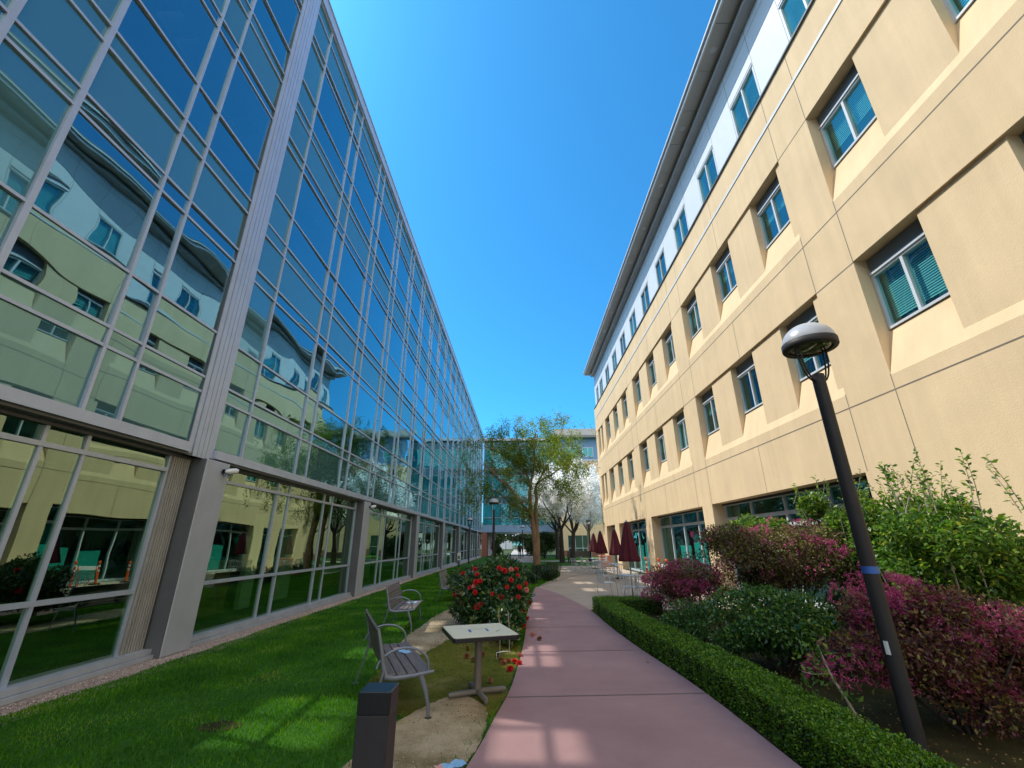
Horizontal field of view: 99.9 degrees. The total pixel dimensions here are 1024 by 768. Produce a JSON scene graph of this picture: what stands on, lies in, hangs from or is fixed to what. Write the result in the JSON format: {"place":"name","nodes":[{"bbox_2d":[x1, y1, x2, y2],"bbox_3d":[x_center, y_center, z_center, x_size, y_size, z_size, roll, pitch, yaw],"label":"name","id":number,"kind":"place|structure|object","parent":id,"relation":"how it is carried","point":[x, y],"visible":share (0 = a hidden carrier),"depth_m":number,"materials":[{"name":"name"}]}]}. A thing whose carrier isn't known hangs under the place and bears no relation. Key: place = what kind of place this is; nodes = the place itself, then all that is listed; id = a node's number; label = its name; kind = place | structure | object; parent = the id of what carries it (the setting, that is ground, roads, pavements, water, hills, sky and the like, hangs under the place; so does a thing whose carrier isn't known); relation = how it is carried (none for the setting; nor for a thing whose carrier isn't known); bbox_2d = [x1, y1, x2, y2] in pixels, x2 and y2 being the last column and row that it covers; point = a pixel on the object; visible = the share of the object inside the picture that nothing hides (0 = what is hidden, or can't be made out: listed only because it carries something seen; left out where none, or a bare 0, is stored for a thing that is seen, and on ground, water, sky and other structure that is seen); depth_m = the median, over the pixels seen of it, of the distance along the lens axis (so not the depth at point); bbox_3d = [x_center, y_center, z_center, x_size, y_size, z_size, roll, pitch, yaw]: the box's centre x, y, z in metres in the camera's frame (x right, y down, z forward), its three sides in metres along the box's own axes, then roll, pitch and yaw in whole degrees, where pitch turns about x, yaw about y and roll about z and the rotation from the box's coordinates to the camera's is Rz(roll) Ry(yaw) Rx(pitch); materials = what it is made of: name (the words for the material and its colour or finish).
{"place":"outdoors","nodes":[
{"label":"outdoors","id":0,"kind":"place"},
{"bbox_2d":[197,720,241,731],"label":"bare soil","id":1,"kind":"structure","parent":0,"point":[216,725],"depth_m":4.05,"materials":[{"name":"brown soil"}]},
{"bbox_2d":[0,557,480,716],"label":"gravel strip","id":2,"kind":"object","parent":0,"point":[93,678],"visible":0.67,"depth_m":6.04,"materials":[{"name":"grey gravel"}]},
{"bbox_2d":[0,578,417,725],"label":"gravel stones","id":3,"kind":"object","parent":2,"relation":"on","point":[190,651],"visible":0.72,"depth_m":6.33,"materials":[{"name":"grey gravel"}]},
{"bbox_2d":[0,557,559,767],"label":"lawn","id":4,"kind":"structure","parent":0,"point":[43,751],"depth_m":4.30,"materials":[{"name":"green plant"}]},
{"bbox_2d":[380,581,422,632],"bbox_3d":[-2.300,4.662,9.113,0.666,0.818,1.550,1,-20,-5],"label":"park bench","id":5,"kind":"object","parent":4,"relation":"on","point":[401,606],"visible":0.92,"depth_m":8.84,"materials":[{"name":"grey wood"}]},
{"bbox_2d":[436,570,451,601],"bbox_3d":[-1.911,6.219,13.312,0.666,0.818,1.550,0,-20,-1],"label":"park bench","id":6,"kind":"object","parent":4,"relation":"on","point":[444,580],"visible":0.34,"depth_m":12.94,"materials":[{"name":"grey metal"}]},
{"bbox_2d":[467,517,472,563],"bbox_3d":[-3.728,13.672,37.691,0.516,3.820,0.516,-1,-20,1],"label":"lamp post","id":7,"kind":"object","parent":4,"relation":"on","point":[469,519],"visible":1,"depth_m":37.58,"materials":[{"name":"brown metal"}]},
{"bbox_2d":[446,551,535,647],"bbox_3d":[-0.474,4.169,8.612,1.917,1.508,3.446,-1,-20,1],"label":"red flowering bush","id":8,"kind":"object","parent":4,"relation":"on","point":[486,592],"visible":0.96,"depth_m":8.24,"materials":[{"name":"green plant"}]},
{"bbox_2d":[489,498,498,556],"bbox_3d":[-0.928,7.724,21.694,0.516,3.820,0.516,-1,-20,1],"label":"lamp post","id":9,"kind":"object","parent":4,"relation":"on","point":[493,501],"visible":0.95,"depth_m":21.85,"materials":[{"name":"brown metal"}]},
{"bbox_2d":[490,539,503,554],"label":"green shrub","id":10,"kind":"object","parent":4,"relation":"on","point":[498,549],"visible":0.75,"depth_m":56.27,"materials":[{"name":"green plant"}]},
{"bbox_2d":[451,409,599,565],"bbox_3d":[0.680,5.726,25.547,9.278,10.154,7.033,-1,-20,1],"label":"green tree","id":11,"kind":"object","parent":4,"relation":"on","point":[518,459],"visible":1,"depth_m":25.16,"materials":[{"name":"green plant"}]},
{"bbox_2d":[525,571,541,583],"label":"strap leaf plant","id":12,"kind":"object","parent":4,"relation":"on","point":[532,577],"visible":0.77,"depth_m":18.43,"materials":[{"name":"green plant"}]},
{"bbox_2d":[529,564,547,578],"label":"strap leaf plant","id":13,"kind":"object","parent":4,"relation":"on","point":[536,568],"visible":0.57,"depth_m":20.57,"materials":[{"name":"green plant"}]},
{"bbox_2d":[537,566,558,580],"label":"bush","id":14,"kind":"object","parent":4,"relation":"on","point":[548,572],"visible":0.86,"depth_m":19.62,"materials":[{"name":"green plant"}]},
{"bbox_2d":[544,564,564,577],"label":"strap leaf plant","id":15,"kind":"object","parent":4,"relation":"on","point":[555,569],"visible":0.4,"depth_m":21.62,"materials":[{"name":"green plant"}]},
{"bbox_2d":[343,696,487,767],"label":"bare soil","id":16,"kind":"structure","parent":0,"point":[428,758],"depth_m":3.84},
{"bbox_2d":[351,682,398,767],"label":"bollard","id":17,"kind":"object","parent":16,"relation":"on","point":[374,737],"visible":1,"depth_m":2.14,"materials":[{"name":"metal"}]},
{"bbox_2d":[434,759,465,767],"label":"paper flyer","id":18,"kind":"object","parent":16,"relation":"on","point":[454,763],"visible":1,"depth_m":3.28,"materials":[{"name":"blue paper"}]},
{"bbox_2d":[401,608,465,654],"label":"bare soil","id":19,"kind":"structure","parent":0,"point":[422,634],"depth_m":8.17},
{"bbox_2d":[365,640,520,723],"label":"mossy ground","id":20,"kind":"structure","parent":0,"point":[488,669],"depth_m":5.53,"materials":[{"name":"green plant"}]},
{"bbox_2d":[353,609,433,718],"bbox_3d":[-1.374,3.091,4.890,0.666,0.818,1.550,8,-22,-21],"label":"park bench","id":21,"kind":"object","parent":20,"relation":"on","point":[412,664],"visible":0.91,"depth_m":4.50,"materials":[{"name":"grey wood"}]},
{"bbox_2d":[442,623,518,704],"bbox_3d":[-0.387,3.187,4.929,0.750,0.657,0.800,6,-21,-17],"label":"table","id":22,"kind":"object","parent":20,"relation":"on","point":[478,634],"visible":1,"depth_m":4.85,"materials":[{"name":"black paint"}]},
{"bbox_2d":[496,610,510,658],"bbox_3d":[-0.127,3.820,6.585,0.116,0.621,0.277,-11,-23,26],"label":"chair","id":23,"kind":"object","parent":20,"relation":"on","point":[509,651],"visible":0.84,"depth_m":6.59,"materials":[{"name":"grey metal"}]},
{"bbox_2d":[481,438,557,556],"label":"glass link building","id":24,"kind":"structure","parent":0,"point":[486,536],"depth_m":60.57,"materials":[{"name":"blue glass"}]},
{"bbox_2d":[507,549,532,562],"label":"path","id":25,"kind":"structure","parent":0,"point":[516,555],"depth_m":57.05,"materials":[{"name":"concrete"}]},
{"bbox_2d":[330,0,715,544],"label":"sky","id":26,"kind":"structure","parent":0,"point":[522,142],"materials":[{"name":"blue"}]},
{"bbox_2d":[500,537,555,548],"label":"distant building","id":27,"kind":"structure","parent":0,"point":[507,545],"depth_m":140.53,"materials":[{"name":"white metal"}]},
{"bbox_2d":[520,560,598,561],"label":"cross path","id":28,"kind":"structure","parent":0,"point":[556,560],"depth_m":40.91,"materials":[{"name":"concrete"}]},
{"bbox_2d":[541,557,598,565],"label":"lawn","id":29,"kind":"structure","parent":0,"point":[566,563],"depth_m":40.59,"materials":[{"name":"green plant"}]},
{"bbox_2d":[525,539,546,555],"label":"green shrub","id":30,"kind":"object","parent":29,"relation":"on","point":[543,549],"visible":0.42,"depth_m":42.72,"materials":[{"name":"green plant"}]},
{"bbox_2d":[524,531,559,557],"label":"green shrub","id":31,"kind":"object","parent":29,"relation":"on","point":[549,539],"visible":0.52,"depth_m":49.85,"materials":[{"name":"green plant"}]},
{"bbox_2d":[525,490,572,558],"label":"blossom tree","id":32,"kind":"object","parent":29,"relation":"on","point":[555,528],"visible":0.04,"depth_m":48.02,"materials":[{"name":"plant"}]},
{"bbox_2d":[525,469,599,562],"bbox_3d":[4.891,11.524,38.209,6.828,8.166,6.411,3,-21,-10],"label":"blossom tree","id":33,"kind":"object","parent":29,"relation":"on","point":[579,515],"visible":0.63,"depth_m":37.77,"materials":[{"name":"white plant"}]},
{"bbox_2d":[531,451,599,562],"bbox_3d":[5.400,11.194,39.812,7.779,9.869,8.416,-1,-20,1],"label":"blossom tree","id":34,"kind":"object","parent":29,"relation":"on","point":[561,541],"visible":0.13,"depth_m":39.33,"materials":[{"name":"white plant"}]},
{"bbox_2d":[567,551,589,561],"bbox_3d":[6.157,15.876,39.620,2.200,0.950,0.510,-1,-20,1],"label":"long bench","id":35,"kind":"object","parent":29,"relation":"on","point":[582,554],"visible":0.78,"depth_m":39.44,"materials":[{"name":"grey wood"}]},
{"bbox_2d":[586,518,591,561],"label":"lamp post","id":36,"kind":"object","parent":29,"relation":"on","point":[588,520],"visible":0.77,"depth_m":40.01,"materials":[{"name":"brown metal"}]},
{"bbox_2d":[583,479,602,559],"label":"blossom tree","id":37,"kind":"object","parent":29,"relation":"on","point":[596,516],"visible":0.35,"depth_m":44.33,"materials":[{"name":"white plant"}]},
{"bbox_2d":[466,587,801,767],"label":"path","id":38,"kind":"structure","parent":0,"point":[648,727],"depth_m":4.25,"materials":[{"name":"pink concrete"}]},
{"bbox_2d":[486,545,788,608],"bbox_3d":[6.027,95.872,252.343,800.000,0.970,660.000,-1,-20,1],"label":"ground","id":39,"kind":"structure","parent":0,"point":[509,551],"depth_m":75.66,"materials":[{"name":"grey concrete"}]},
{"bbox_2d":[0,0,483,705],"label":"glass office building","id":40,"kind":"structure","parent":39,"relation":"on","point":[210,264],"depth_m":11.75,"materials":[{"name":"glass"}]},
{"bbox_2d":[221,468,238,476],"bbox_3d":[-5.208,1.642,7.955,0.290,0.190,0.139,17,-26,-39],"label":"security camera","id":41,"kind":"object","parent":40,"relation":"attached to","point":[232,471],"visible":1,"depth_m":7.92,"materials":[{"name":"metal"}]},
{"bbox_2d":[482,522,509,544],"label":"tree","id":42,"kind":"object","parent":39,"relation":"on","point":[501,538],"visible":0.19,"depth_m":115.49,"materials":[{"name":"green plant"}]},
{"bbox_2d":[508,534,528,548],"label":"tree","id":43,"kind":"object","parent":39,"relation":"on","point":[512,539],"visible":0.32,"depth_m":130.45,"materials":[{"name":"green plant"}]},
{"bbox_2d":[551,429,604,556],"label":"tan end wing","id":44,"kind":"structure","parent":39,"relation":"on","point":[590,445],"depth_m":59.82,"materials":[{"name":"beige paint"}]},
{"bbox_2d":[582,447,592,456],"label":"window","id":45,"kind":"structure","parent":44,"relation":"in","point":[585,449],"depth_m":60.52,"materials":[{"name":"teal glass"}]},
{"bbox_2d":[537,566,763,609],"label":"plaza","id":46,"kind":"structure","parent":0,"point":[579,585],"depth_m":17.30,"materials":[{"name":"beige concrete"}]},
{"bbox_2d":[589,533,597,568],"bbox_3d":[5.604,11.337,29.366,0.674,2.330,0.659,1,-20,-4],"label":"patio umbrella","id":47,"kind":"object","parent":46,"relation":"on","point":[593,544],"visible":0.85,"depth_m":29.36,"materials":[{"name":"fabric"}]},
{"bbox_2d":[595,531,607,573],"bbox_3d":[5.085,9.534,24.501,0.674,2.330,0.659,-9,-22,22],"label":"patio umbrella","id":48,"kind":"object","parent":46,"relation":"on","point":[601,548],"visible":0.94,"depth_m":24.47,"materials":[{"name":"fabric"}]},
{"bbox_2d":[596,562,612,578],"bbox_3d":[4.343,8.770,20.219,0.571,0.761,0.474,8,-22,-22],"label":"cafe chair","id":49,"kind":"object","parent":46,"relation":"on","point":[599,563],"visible":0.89,"depth_m":20.11,"materials":[{"name":"metal"}]},
{"bbox_2d":[598,555,611,566],"bbox_3d":[6.702,12.734,30.963,0.860,0.780,0.660,-1,-20,1],"label":"planter box","id":50,"kind":"object","parent":46,"relation":"on","point":[608,558],"visible":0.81,"depth_m":30.72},
{"bbox_2d":[596,571,618,595],"bbox_3d":[3.062,6.419,13.868,0.571,0.761,0.474,5,-21,-13],"label":"cafe chair","id":51,"kind":"object","parent":46,"relation":"on","point":[600,574],"visible":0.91,"depth_m":13.79,"materials":[{"name":"metal"}]},
{"bbox_2d":[609,529,621,578],"bbox_3d":[5.048,8.213,20.941,0.659,2.330,0.674,15,-25,-35],"label":"patio umbrella","id":52,"kind":"object","parent":46,"relation":"on","point":[615,546],"visible":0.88,"depth_m":20.89,"materials":[{"name":"fabric"}]},
{"bbox_2d":[620,574,638,596],"bbox_3d":[3.413,5.926,12.546,0.474,0.761,0.571,-5,-21,12],"label":"cafe chair","id":53,"kind":"object","parent":46,"relation":"on","point":[628,582],"visible":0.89,"depth_m":12.41,"materials":[{"name":"metal"}]},
{"bbox_2d":[618,520,640,596],"bbox_3d":[3.746,5.549,13.748,0.659,2.330,0.674,7,-22,-19],"label":"patio umbrella","id":54,"kind":"object","parent":46,"relation":"on","point":[628,552],"visible":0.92,"depth_m":13.70,"materials":[{"name":"fabric"}]},
{"bbox_2d":[618,574,641,596],"bbox_3d":[3.756,6.322,13.462,0.820,0.659,0.820,-1,-20,1],"label":"cafe table","id":55,"kind":"object","parent":46,"relation":"on","point":[627,581],"visible":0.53,"depth_m":13.34,"materials":[{"name":"metal"}]},
{"bbox_2d":[635,574,658,595],"bbox_3d":[3.862,5.869,12.397,0.474,0.761,0.571,8,-22,-22],"label":"cafe chair","id":56,"kind":"object","parent":46,"relation":"on","point":[644,586],"visible":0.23,"depth_m":12.43,"materials":[{"name":"metal"}]},
{"bbox_2d":[583,0,1023,628],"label":"tan office building","id":57,"kind":"structure","parent":0,"point":[851,172],"depth_m":9.57,"materials":[{"name":"paint"}]},
{"bbox_2d":[599,377,602,395],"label":"window","id":58,"kind":"structure","parent":57,"relation":"in","point":[600,383],"depth_m":35.91,"materials":[{"name":"teal glass"}]},
{"bbox_2d":[605,365,609,384],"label":"window","id":59,"kind":"structure","parent":57,"relation":"in","point":[607,368],"depth_m":33.41,"materials":[{"name":"teal glass"}]},
{"bbox_2d":[612,348,616,371],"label":"window","id":60,"kind":"structure","parent":57,"relation":"in","point":[614,360],"depth_m":30.81,"materials":[{"name":"teal glass"}]},
{"bbox_2d":[619,331,625,356],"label":"window","id":61,"kind":"structure","parent":57,"relation":"in","point":[622,340],"depth_m":28.19,"materials":[{"name":"teal glass"}]},
{"bbox_2d":[624,395,627,418],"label":"window","id":62,"kind":"structure","parent":57,"relation":"in","point":[625,401],"depth_m":28.08,"materials":[{"name":"teal glass"}]},
{"bbox_2d":[630,454,634,479],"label":"window","id":63,"kind":"structure","parent":57,"relation":"in","point":[631,459],"depth_m":26.81,"materials":[{"name":"teal glass"}]},
{"bbox_2d":[629,309,636,337],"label":"window","id":64,"kind":"structure","parent":57,"relation":"in","point":[632,316],"depth_m":25.68,"materials":[{"name":"teal glass"}]},
{"bbox_2d":[636,376,641,403],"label":"window","id":65,"kind":"structure","parent":57,"relation":"in","point":[637,380],"depth_m":25.09,"materials":[{"name":"teal glass"}]},
{"bbox_2d":[640,283,649,314],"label":"window","id":66,"kind":"structure","parent":57,"relation":"in","point":[646,286],"depth_m":23.12,"materials":[{"name":"teal glass"}]},
{"bbox_2d":[643,442,649,471],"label":"window","id":67,"kind":"structure","parent":57,"relation":"in","point":[645,449],"depth_m":23.75,"materials":[{"name":"teal glass"}]},
{"bbox_2d":[649,356,656,387],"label":"window","id":68,"kind":"structure","parent":57,"relation":"in","point":[651,362],"depth_m":22.46,"materials":[{"name":"teal glass"}]},
{"bbox_2d":[655,249,666,286],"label":"window","id":69,"kind":"structure","parent":57,"relation":"in","point":[659,260],"depth_m":20.55,"materials":[{"name":"teal glass"}]},
{"bbox_2d":[658,428,666,462],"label":"window","id":70,"kind":"structure","parent":57,"relation":"in","point":[660,434],"depth_m":21.09,"materials":[{"name":"teal glass"}]},
{"bbox_2d":[665,330,675,366],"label":"window","id":71,"kind":"structure","parent":57,"relation":"in","point":[669,338],"depth_m":19.74,"materials":[{"name":"teal glass"}]},
{"bbox_2d":[673,205,688,250],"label":"window","id":72,"kind":"structure","parent":57,"relation":"in","point":[679,220],"depth_m":17.98,"materials":[{"name":"teal glass"}]},
{"bbox_2d":[677,411,688,450],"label":"window","id":73,"kind":"structure","parent":57,"relation":"in","point":[680,418],"depth_m":18.44,"materials":[{"name":"teal glass"}]},
{"bbox_2d":[687,294,701,339],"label":"window","id":74,"kind":"structure","parent":57,"relation":"in","point":[692,305],"depth_m":17.05,"materials":[{"name":"teal glass"}]},
{"bbox_2d":[697,147,717,203],"bbox_3d":[7.009,-7.335,15.282,0.200,1.470,1.360,-1,-20,1],"label":"window","id":75,"kind":"structure","parent":57,"relation":"in","point":[705,167],"depth_m":15.42,"materials":[{"name":"teal glass"}]},
{"bbox_2d":[702,388,718,435],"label":"window","id":76,"kind":"structure","parent":57,"relation":"in","point":[708,397],"depth_m":15.71,"materials":[{"name":"white glass"}]},
{"bbox_2d":[715,246,736,302],"bbox_3d":[7.149,-3.684,14.143,0.200,1.530,1.360,-1,-20,1],"label":"window","id":77,"kind":"structure","parent":57,"relation":"in","point":[723,262],"depth_m":14.37,"materials":[{"name":"white glass"}]},
{"bbox_2d":[729,64,760,137],"bbox_3d":[6.948,-8.286,12.719,0.200,1.470,1.360,-1,-20,1],"label":"window","id":78,"kind":"structure","parent":57,"relation":"in","point":[741,92],"depth_m":12.84,"materials":[{"name":"teal glass"}]},
{"bbox_2d":[736,355,762,413],"bbox_3d":[7.128,-0.027,12.787,0.125,1.530,1.360,-1,-20,1],"label":"window","id":79,"kind":"structure","parent":57,"relation":"in","point":[746,368],"depth_m":13.00,"materials":[{"name":"white glass"}]},
{"bbox_2d":[756,177,789,249],"bbox_3d":[7.087,-4.653,11.533,0.200,1.530,1.360,-1,-20,1],"label":"window","id":80,"kind":"structure","parent":57,"relation":"in","point":[768,199],"depth_m":11.68,"materials":[{"name":"white glass"}]},
{"bbox_2d":[778,0,809,39],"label":"window","id":81,"kind":"structure","parent":57,"relation":"in","point":[783,3],"depth_m":10.78,"materials":[{"name":"white glass"}]},
{"bbox_2d":[787,304,830,381],"bbox_3d":[7.103,-0.996,10.176,0.200,1.530,1.360,-1,-20,1],"label":"window","id":82,"kind":"structure","parent":57,"relation":"in","point":[810,315],"depth_m":10.30,"materials":[{"name":"white glass"}]},
{"bbox_2d":[817,64,876,168],"bbox_3d":[7.026,-5.609,8.955,0.200,1.530,1.360,-1,-20,1],"label":"window","id":83,"kind":"structure","parent":57,"relation":"in","point":[838,101],"depth_m":9.05,"materials":[{"name":"teal glass"}]},
{"bbox_2d":[867,219,949,329],"bbox_3d":[7.042,-1.953,7.598,0.200,1.530,1.360,-1,-20,1],"label":"window","id":84,"kind":"structure","parent":57,"relation":"in","point":[897,250],"depth_m":7.67,"materials":[{"name":"teal glass"}]},
{"bbox_2d":[942,0,975,23],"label":"window","id":85,"kind":"structure","parent":57,"relation":"in","point":[950,5],"depth_m":6.74,"materials":[{"name":"white glass"}]},
{"bbox_2d":[591,610,1023,767],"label":"planting bed","id":86,"kind":"object","parent":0,"point":[957,744],"visible":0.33,"depth_m":4.11,"materials":[{"name":"soil"}]},
{"bbox_2d":[657,597,713,640],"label":"green shrub","id":87,"kind":"object","parent":86,"relation":"on","point":[694,624],"visible":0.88,"depth_m":7.47,"materials":[{"name":"green plant"}]},
{"bbox_2d":[638,557,741,612],"bbox_3d":[3.975,4.662,9.875,2.248,1.322,1.976,10,-23,-26],"label":"fringe flower shrub","id":88,"kind":"object","parent":86,"relation":"on","point":[673,579],"visible":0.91,"depth_m":9.62,"materials":[{"name":"purple plant"}]},
{"bbox_2d":[722,513,792,602],"bbox_3d":[5.240,3.845,9.013,1.584,2.236,1.207,-9,-22,22],"label":"camellia shrub","id":89,"kind":"object","parent":86,"relation":"on","point":[756,521],"visible":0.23,"depth_m":9.08,"materials":[{"name":"green plant"}]},
{"bbox_2d":[676,512,863,606],"bbox_3d":[4.528,3.298,7.354,3.272,2.119,2.110,-1,-20,1],"label":"fringe flower shrub","id":90,"kind":"object","parent":86,"relation":"on","point":[765,553],"visible":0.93,"depth_m":7.11,"materials":[{"name":"purple plant"}]},
{"bbox_2d":[592,595,964,767],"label":"boxwood hedge","id":91,"kind":"object","parent":86,"relation":"on","point":[810,730],"visible":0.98,"depth_m":3.85,"materials":[{"name":"green plant"}]},
{"bbox_2d":[700,582,858,673],"bbox_3d":[3.631,3.270,5.811,1.832,1.109,1.540,-1,-20,1],"label":"green shrub","id":92,"kind":"object","parent":86,"relation":"on","point":[764,630],"visible":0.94,"depth_m":5.64,"materials":[{"name":"green plant"}]},
{"bbox_2d":[777,626,874,719],"bbox_3d":[2.823,2.655,3.835,0.749,0.897,0.437,-1,-20,1],"label":"leaning sapling","id":93,"kind":"object","parent":86,"relation":"on","point":[833,678],"visible":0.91,"depth_m":3.83,"materials":[{"name":"green plant"}]},
{"bbox_2d":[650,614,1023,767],"bbox_3d":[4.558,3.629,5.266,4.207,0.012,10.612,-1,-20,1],"label":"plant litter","id":94,"kind":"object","parent":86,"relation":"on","point":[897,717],"visible":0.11,"depth_m":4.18,"materials":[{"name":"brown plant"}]},
{"bbox_2d":[789,469,900,591],"bbox_3d":[5.843,2.863,7.129,1.454,2.757,1.616,6,-21,-16],"label":"camellia shrub","id":95,"kind":"object","parent":86,"relation":"on","point":[810,505],"visible":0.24,"depth_m":7.33,"materials":[{"name":"green plant"}]},
{"bbox_2d":[781,322,929,752],"bbox_3d":[3.193,1.151,4.031,0.516,3.820,0.516,-1,-20,1],"label":"lamp post","id":96,"kind":"object","parent":86,"relation":"on","point":[806,340],"visible":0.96,"depth_m":3.94,"materials":[{"name":"brown metal"}]},
{"bbox_2d":[821,584,904,653],"bbox_3d":[4.873,3.241,5.696,1.697,1.068,0.933,-1,-20,1],"label":"green shrub","id":97,"kind":"object","parent":86,"relation":"on","point":[837,597],"visible":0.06,"depth_m":5.95,"materials":[{"name":"green plant"}]},
{"bbox_2d":[843,463,967,610],"bbox_3d":[5.862,2.548,6.297,1.362,2.771,1.116,-1,-20,1],"label":"camellia shrub","id":98,"kind":"object","parent":86,"relation":"on","point":[876,513],"visible":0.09,"depth_m":6.54,"materials":[{"name":"green plant"}]},
{"bbox_2d":[800,570,1023,740],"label":"fringe flower shrub","id":99,"kind":"object","parent":86,"relation":"on","point":[955,649],"visible":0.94,"depth_m":3.86,"materials":[{"name":"purple plant"}]},
{"bbox_2d":[871,448,1023,617],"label":"camellia shrub","id":100,"kind":"object","parent":86,"relation":"on","point":[921,544],"visible":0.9,"depth_m":5.30,"materials":[{"name":"green plant"}]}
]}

